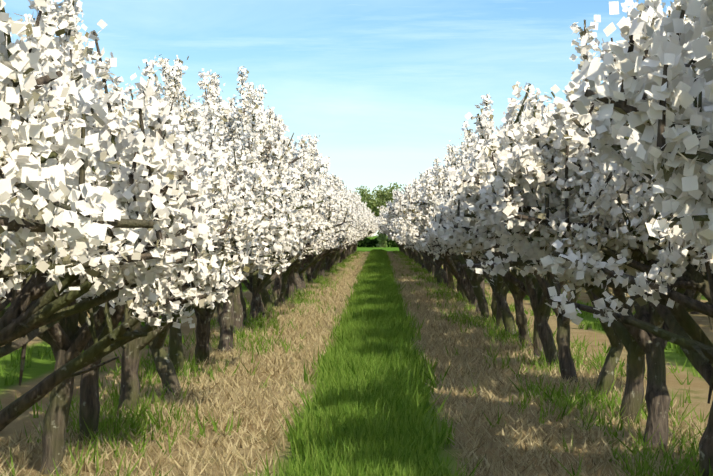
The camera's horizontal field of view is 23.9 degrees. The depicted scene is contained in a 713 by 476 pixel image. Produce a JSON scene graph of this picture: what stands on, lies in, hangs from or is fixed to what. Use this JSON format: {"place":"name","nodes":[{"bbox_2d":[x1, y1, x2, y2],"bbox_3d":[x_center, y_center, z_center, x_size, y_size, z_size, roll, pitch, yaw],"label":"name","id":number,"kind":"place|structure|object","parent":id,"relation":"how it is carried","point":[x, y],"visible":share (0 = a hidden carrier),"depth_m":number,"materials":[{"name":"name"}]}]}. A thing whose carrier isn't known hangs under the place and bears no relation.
{"place":"outdoors","nodes":[
{"label":"outdoors","id":0,"kind":"place"},
{"bbox_2d":[3,0,684,235],"label":"sky","id":1,"kind":"structure","parent":0,"point":[384,86],"materials":[{"name":"blue"}]},
{"bbox_2d":[0,236,712,475],"bbox_3d":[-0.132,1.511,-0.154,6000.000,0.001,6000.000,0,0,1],"label":"ground","id":2,"kind":"structure","parent":0,"point":[37,372],"depth_m":15.37,"materials":[{"name":"plant"}]},
{"bbox_2d":[0,0,159,259],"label":"blossom tree","id":3,"kind":"object","parent":2,"relation":"on","point":[80,220],"visible":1,"depth_m":4.70,"materials":[{"name":"white plant"}]},
{"bbox_2d":[0,0,229,385],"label":"blossom tree","id":4,"kind":"object","parent":2,"relation":"on","point":[148,174],"visible":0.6,"depth_m":6.75,"materials":[{"name":"white plant"}]},
{"bbox_2d":[0,0,249,431],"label":"blossom tree","id":5,"kind":"object","parent":2,"relation":"on","point":[174,293],"visible":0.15,"depth_m":8.32,"materials":[{"name":"white plant"}]},
{"bbox_2d":[0,24,273,473],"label":"blossom tree","id":6,"kind":"object","parent":2,"relation":"on","point":[68,342],"visible":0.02,"depth_m":10.63,"materials":[{"name":"white plant"}]},
{"bbox_2d":[60,88,260,441],"bbox_3d":[-2.138,0.098,12.287,2.518,2.866,2.664,1,-1,-18],"label":"blossom tree","id":7,"kind":"object","parent":2,"relation":"on","point":[89,409],"visible":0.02,"depth_m":12.32,"materials":[{"name":"white plant"}]},
{"bbox_2d":[82,74,303,415],"bbox_3d":[-1.931,0.099,13.783,2.955,2.936,2.572,2,3,20],"label":"blossom tree","id":8,"kind":"object","parent":2,"relation":"on","point":[263,190],"visible":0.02,"depth_m":13.78,"materials":[{"name":"white plant"}]},
{"bbox_2d":[100,54,299,393],"bbox_3d":[-2.037,-0.089,16.115,2.683,3.283,2.992,0,0,11],"label":"blossom tree","id":9,"kind":"object","parent":2,"relation":"on","point":[189,120],"visible":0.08,"depth_m":15.98,"materials":[{"name":"white plant"}]},
{"bbox_2d":[217,297,222,333],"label":"blossom tree","id":10,"kind":"object","parent":2,"relation":"on","point":[220,312],"depth_m":23.42,"materials":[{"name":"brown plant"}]},
{"bbox_2d":[161,121,314,377],"bbox_3d":[-1.895,0.112,18.022,2.755,2.812,2.604,1,2,17],"label":"blossom tree","id":11,"kind":"object","parent":2,"relation":"on","point":[302,235],"visible":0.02,"depth_m":17.81,"materials":[{"name":"white plant"}]},
{"bbox_2d":[186,88,323,363],"bbox_3d":[-1.860,-0.100,19.477,2.990,3.283,3.391,2,3,-9],"label":"blossom tree","id":12,"kind":"object","parent":2,"relation":"on","point":[204,315],"depth_m":19.36,"materials":[{"name":"white plant"}]},
{"bbox_2d":[195,66,327,352],"bbox_3d":[-2.053,-0.334,21.888,2.890,3.763,2.585,0,0,-26],"label":"blossom tree","id":13,"kind":"object","parent":2,"relation":"on","point":[270,143],"visible":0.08,"depth_m":21.66,"materials":[{"name":"white plant"}]},
{"bbox_2d":[243,234,323,322],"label":"blossom tree","id":14,"kind":"object","parent":2,"relation":"on","point":[254,286],"depth_m":28.68,"materials":[{"name":"white plant"}]},
{"bbox_2d":[218,95,352,332],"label":"blossom tree","id":15,"kind":"object","parent":2,"relation":"on","point":[325,205],"visible":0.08,"depth_m":24.88,"materials":[{"name":"white plant"}]},
{"bbox_2d":[227,136,346,325],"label":"blossom tree","id":16,"kind":"object","parent":2,"relation":"on","point":[339,212],"depth_m":26.89,"materials":[{"name":"white plant"}]},
{"bbox_2d":[248,231,335,316],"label":"blossom tree","id":17,"kind":"object","parent":2,"relation":"on","point":[302,251],"visible":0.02,"depth_m":30.37,"materials":[{"name":"white plant"}]},
{"bbox_2d":[288,256,305,297],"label":"blossom tree","id":18,"kind":"object","parent":2,"relation":"on","point":[291,282],"depth_m":39.87,"materials":[{"name":"plant"}]},
{"bbox_2d":[260,138,343,310],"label":"blossom tree","id":19,"kind":"object","parent":2,"relation":"on","point":[265,297],"visible":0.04,"depth_m":32.70,"materials":[{"name":"white plant"}]},
{"bbox_2d":[299,253,310,276],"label":"blossom tree","id":20,"kind":"object","parent":2,"relation":"on","point":[302,264],"depth_m":47.40,"materials":[{"name":"plant"}]},
{"bbox_2d":[271,155,342,307],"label":"blossom tree","id":21,"kind":"object","parent":2,"relation":"on","point":[276,293],"depth_m":34.48,"materials":[{"name":"white plant"}]},
{"bbox_2d":[279,235,338,303],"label":"blossom tree","id":22,"kind":"object","parent":2,"relation":"on","point":[286,273],"depth_m":36.13,"materials":[{"name":"plant"}]},
{"bbox_2d":[281,161,355,299],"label":"blossom tree","id":23,"kind":"object","parent":2,"relation":"on","point":[343,230],"visible":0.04,"depth_m":38.52,"materials":[{"name":"white plant"}]},
{"bbox_2d":[289,174,357,288],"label":"blossom tree","id":24,"kind":"object","parent":2,"relation":"on","point":[346,237],"visible":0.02,"depth_m":45.25,"materials":[{"name":"white plant"}]},
{"bbox_2d":[288,133,360,291],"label":"blossom tree","id":25,"kind":"object","parent":2,"relation":"on","point":[297,278],"visible":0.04,"depth_m":43.71,"materials":[{"name":"white plant"}]},
{"bbox_2d":[305,217,353,282],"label":"blossom tree","id":26,"kind":"object","parent":2,"relation":"on","point":[309,274],"depth_m":50.99,"materials":[{"name":"plant"}]},
{"bbox_2d":[303,219,359,284],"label":"blossom tree","id":27,"kind":"object","parent":2,"relation":"on","point":[350,232],"visible":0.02,"depth_m":49.03,"materials":[{"name":"white plant"}]},
{"bbox_2d":[311,200,357,273],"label":"blossom tree","id":28,"kind":"object","parent":2,"relation":"on","point":[313,266],"depth_m":54.64,"materials":[{"name":"white plant"}]},
{"bbox_2d":[311,212,364,280],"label":"blossom tree","id":29,"kind":"object","parent":2,"relation":"on","point":[319,263],"visible":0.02,"depth_m":52.85,"materials":[{"name":"white plant"}]},
{"bbox_2d":[318,173,367,278],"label":"blossom tree","id":30,"kind":"object","parent":2,"relation":"on","point":[364,225],"visible":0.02,"depth_m":56.59,"materials":[{"name":"white plant"}]},
{"bbox_2d":[340,247,346,262],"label":"blossom tree","id":31,"kind":"object","parent":2,"relation":"on","point":[342,257],"depth_m":88.16,"materials":[{"name":"plant"}]},
{"bbox_2d":[331,241,356,267],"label":"blossom tree","id":32,"kind":"object","parent":2,"relation":"on","point":[337,251],"depth_m":73.44,"materials":[{"name":"plant"}]},
{"bbox_2d":[319,212,371,275],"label":"blossom tree","id":33,"kind":"object","parent":2,"relation":"on","point":[367,230],"depth_m":58.42,"materials":[{"name":"white plant"}]},
{"bbox_2d":[325,232,366,267],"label":"blossom tree","id":34,"kind":"object","parent":2,"relation":"on","point":[326,259],"visible":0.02,"depth_m":67.68,"materials":[{"name":"plant"}]},
{"bbox_2d":[325,191,370,271],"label":"blossom tree","id":35,"kind":"object","parent":2,"relation":"on","point":[329,262],"depth_m":65.92,"materials":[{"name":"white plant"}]},
{"bbox_2d":[333,208,374,264],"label":"blossom tree","id":36,"kind":"object","parent":2,"relation":"on","point":[336,259],"visible":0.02,"depth_m":78.88,"materials":[{"name":"white plant"}]},
{"bbox_2d":[335,185,374,256],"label":"blossom tree","id":37,"kind":"object","parent":2,"relation":"on","point":[362,206],"visible":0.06,"depth_m":83.10,"materials":[{"name":"white plant"}]},
{"bbox_2d":[0,250,712,475],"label":"weed grass","id":38,"kind":"structure","parent":2,"relation":"on","point":[645,464],"depth_m":14.69,"materials":[{"name":"green plant"}]},
{"bbox_2d":[0,273,712,385],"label":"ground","id":39,"kind":"structure","parent":2,"relation":"on","point":[28,358],"depth_m":20.92,"materials":[{"name":"green plant"}]},
{"bbox_2d":[345,209,376,258],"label":"blossom tree","id":40,"kind":"object","parent":2,"relation":"on","point":[346,250],"visible":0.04,"depth_m":99.22,"materials":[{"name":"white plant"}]},
{"bbox_2d":[350,196,376,253],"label":"blossom tree","id":41,"kind":"object","parent":2,"relation":"on","point":[365,203],"depth_m":119.42,"materials":[{"name":"white plant"}]},
{"bbox_2d":[244,249,484,475],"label":"grass strip","id":42,"kind":"object","parent":2,"relation":"on","point":[366,410],"depth_m":13.74,"materials":[{"name":"green plant"}]},
{"bbox_2d":[357,237,397,246],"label":"hedge bush","id":43,"kind":"object","parent":2,"relation":"on","point":[369,242],"depth_m":207.08,"materials":[{"name":"green plant"}]},
{"bbox_2d":[355,182,403,247],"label":"green tree","id":44,"kind":"object","parent":2,"relation":"on","point":[382,197],"visible":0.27,"depth_m":204.25,"materials":[{"name":"green plant"}]},
{"bbox_2d":[377,211,399,249],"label":"blossom tree","id":45,"kind":"object","parent":2,"relation":"on","point":[397,243],"visible":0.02,"depth_m":142.84,"materials":[{"name":"white plant"}]},
{"bbox_2d":[383,225,418,263],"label":"blossom tree","id":46,"kind":"object","parent":2,"relation":"on","point":[416,256],"depth_m":85.79,"materials":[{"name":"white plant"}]},
{"bbox_2d":[382,184,428,270],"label":"blossom tree","id":47,"kind":"object","parent":2,"relation":"on","point":[386,225],"depth_m":65.33,"materials":[{"name":"white plant"}]},
{"bbox_2d":[386,228,429,261],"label":"blossom tree","id":48,"kind":"object","parent":2,"relation":"on","point":[389,236],"depth_m":67.18,"materials":[{"name":"white plant"}]},
{"bbox_2d":[391,233,424,268],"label":"blossom tree","id":49,"kind":"object","parent":2,"relation":"on","point":[422,262],"depth_m":72.91,"materials":[{"name":"plant"}]},
{"bbox_2d":[386,223,431,273],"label":"blossom tree","id":50,"kind":"object","parent":2,"relation":"on","point":[427,263],"depth_m":63.49,"materials":[{"name":"plant"}]},
{"bbox_2d":[377,165,442,273],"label":"blossom tree","id":51,"kind":"object","parent":2,"relation":"on","point":[390,208],"visible":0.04,"depth_m":57.87,"materials":[{"name":"white plant"}]},
{"bbox_2d":[390,227,434,275],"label":"blossom tree","id":52,"kind":"object","parent":2,"relation":"on","point":[433,267],"depth_m":59.97,"materials":[{"name":"plant"}]},
{"bbox_2d":[388,218,446,285],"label":"blossom tree","id":53,"kind":"object","parent":2,"relation":"on","point":[444,280],"depth_m":48.90,"materials":[{"name":"plant"}]},
{"bbox_2d":[395,238,442,277],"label":"blossom tree","id":54,"kind":"object","parent":2,"relation":"on","point":[427,258],"visible":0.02,"depth_m":52.62,"materials":[{"name":"plant"}]},
{"bbox_2d":[390,187,454,289],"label":"blossom tree","id":55,"kind":"object","parent":2,"relation":"on","point":[450,282],"depth_m":45.01,"materials":[{"name":"white plant"}]},
{"bbox_2d":[417,247,442,283],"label":"blossom tree","id":56,"kind":"object","parent":2,"relation":"on","point":[438,271],"depth_m":50.51,"materials":[{"name":"brown plant"}]},
{"bbox_2d":[390,133,475,303],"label":"blossom tree","id":57,"kind":"object","parent":2,"relation":"on","point":[458,274],"visible":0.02,"depth_m":35.63,"materials":[{"name":"white plant"}]},
{"bbox_2d":[404,238,461,293],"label":"blossom tree","id":58,"kind":"object","parent":2,"relation":"on","point":[411,245],"depth_m":39.17,"materials":[{"name":"white plant"}]},
{"bbox_2d":[396,221,485,313],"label":"blossom tree","id":59,"kind":"object","parent":2,"relation":"on","point":[438,246],"visible":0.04,"depth_m":32.61,"materials":[{"name":"white plant"}]},
{"bbox_2d":[393,138,490,317],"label":"blossom tree","id":60,"kind":"object","parent":2,"relation":"on","point":[476,282],"visible":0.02,"depth_m":30.09,"materials":[{"name":"white plant"}]},
{"bbox_2d":[443,264,447,286],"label":"blossom tree","id":61,"kind":"object","parent":2,"relation":"on","point":[445,272],"depth_m":46.89,"materials":[{"name":"brown plant"}]},
{"bbox_2d":[419,241,476,308],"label":"blossom tree","id":62,"kind":"object","parent":2,"relation":"on","point":[473,298],"depth_m":33.95,"materials":[{"name":"brown plant"}]},
{"bbox_2d":[439,172,467,299],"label":"blossom tree","id":63,"kind":"object","parent":2,"relation":"on","point":[463,277],"depth_m":37.57,"materials":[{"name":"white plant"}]},
{"bbox_2d":[405,164,506,329],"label":"blossom tree","id":64,"kind":"object","parent":2,"relation":"on","point":[499,314],"depth_m":26.58,"materials":[{"name":"white plant"}]},
{"bbox_2d":[400,125,516,334],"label":"blossom tree","id":65,"kind":"object","parent":2,"relation":"on","point":[425,214],"visible":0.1,"depth_m":24.66,"materials":[{"name":"white plant"}]},
{"bbox_2d":[421,224,496,321],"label":"blossom tree","id":66,"kind":"object","parent":2,"relation":"on","point":[494,307],"depth_m":28.34,"materials":[{"name":"brown plant"}]},
{"bbox_2d":[437,119,532,345],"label":"blossom tree","id":67,"kind":"object","parent":2,"relation":"on","point":[518,294],"depth_m":22.82,"materials":[{"name":"white plant"}]},
{"bbox_2d":[422,93,557,366],"bbox_3d":[2.087,-0.077,19.390,3.002,3.244,2.647,-5,1,28],"label":"blossom tree","id":68,"kind":"object","parent":2,"relation":"on","point":[541,309],"visible":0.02,"depth_m":19.22,"materials":[{"name":"white plant"}]},
{"bbox_2d":[420,181,567,356],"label":"blossom tree","id":69,"kind":"object","parent":2,"relation":"on","point":[437,201],"depth_m":20.87,"materials":[{"name":"white plant"}]},
{"bbox_2d":[450,116,579,382],"bbox_3d":[2.362,0.058,17.358,2.361,2.952,2.712,-4,-1,16],"label":"blossom tree","id":70,"kind":"object","parent":2,"relation":"on","point":[566,365],"depth_m":17.30,"materials":[{"name":"white plant"}]},
{"bbox_2d":[432,0,702,451],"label":"blossom tree","id":71,"kind":"object","parent":2,"relation":"on","point":[467,183],"visible":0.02,"depth_m":11.76,"materials":[{"name":"white plant"}]},
{"bbox_2d":[454,195,711,423],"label":"blossom tree","id":72,"kind":"object","parent":2,"relation":"on","point":[632,399],"depth_m":13.46,"materials":[{"name":"white plant"}]},
{"bbox_2d":[462,0,712,475],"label":"blossom tree","id":73,"kind":"object","parent":2,"relation":"on","point":[677,318],"visible":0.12,"depth_m":9.40,"materials":[{"name":"white plant"}]},
{"bbox_2d":[487,6,711,304],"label":"blossom tree","id":74,"kind":"object","parent":2,"relation":"on","point":[535,161],"visible":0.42,"depth_m":8.79,"materials":[{"name":"white plant"}]},
{"bbox_2d":[510,251,698,398],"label":"blossom tree","id":75,"kind":"object","parent":2,"relation":"on","point":[605,377],"depth_m":15.34,"materials":[{"name":"white plant"}]},
{"bbox_2d":[603,275,609,290],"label":"blossom tree","id":76,"kind":"object","parent":2,"relation":"on","point":[607,277],"depth_m":45.09,"materials":[{"name":"brown plant"}]},
{"bbox_2d":[540,6,712,403],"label":"blossom tree","id":77,"kind":"object","parent":2,"relation":"on","point":[601,140],"visible":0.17,"depth_m":6.95,"materials":[{"name":"white plant"}]},
{"bbox_2d":[568,0,712,253],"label":"blossom tree","id":78,"kind":"object","parent":2,"relation":"on","point":[674,144],"visible":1,"depth_m":4.37,"materials":[{"name":"white plant"}]},
{"bbox_2d":[690,292,701,313],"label":"blossom tree","id":79,"kind":"object","parent":2,"relation":"on","point":[699,294],"depth_m":32.27,"materials":[{"name":"brown plant"}]}
]}

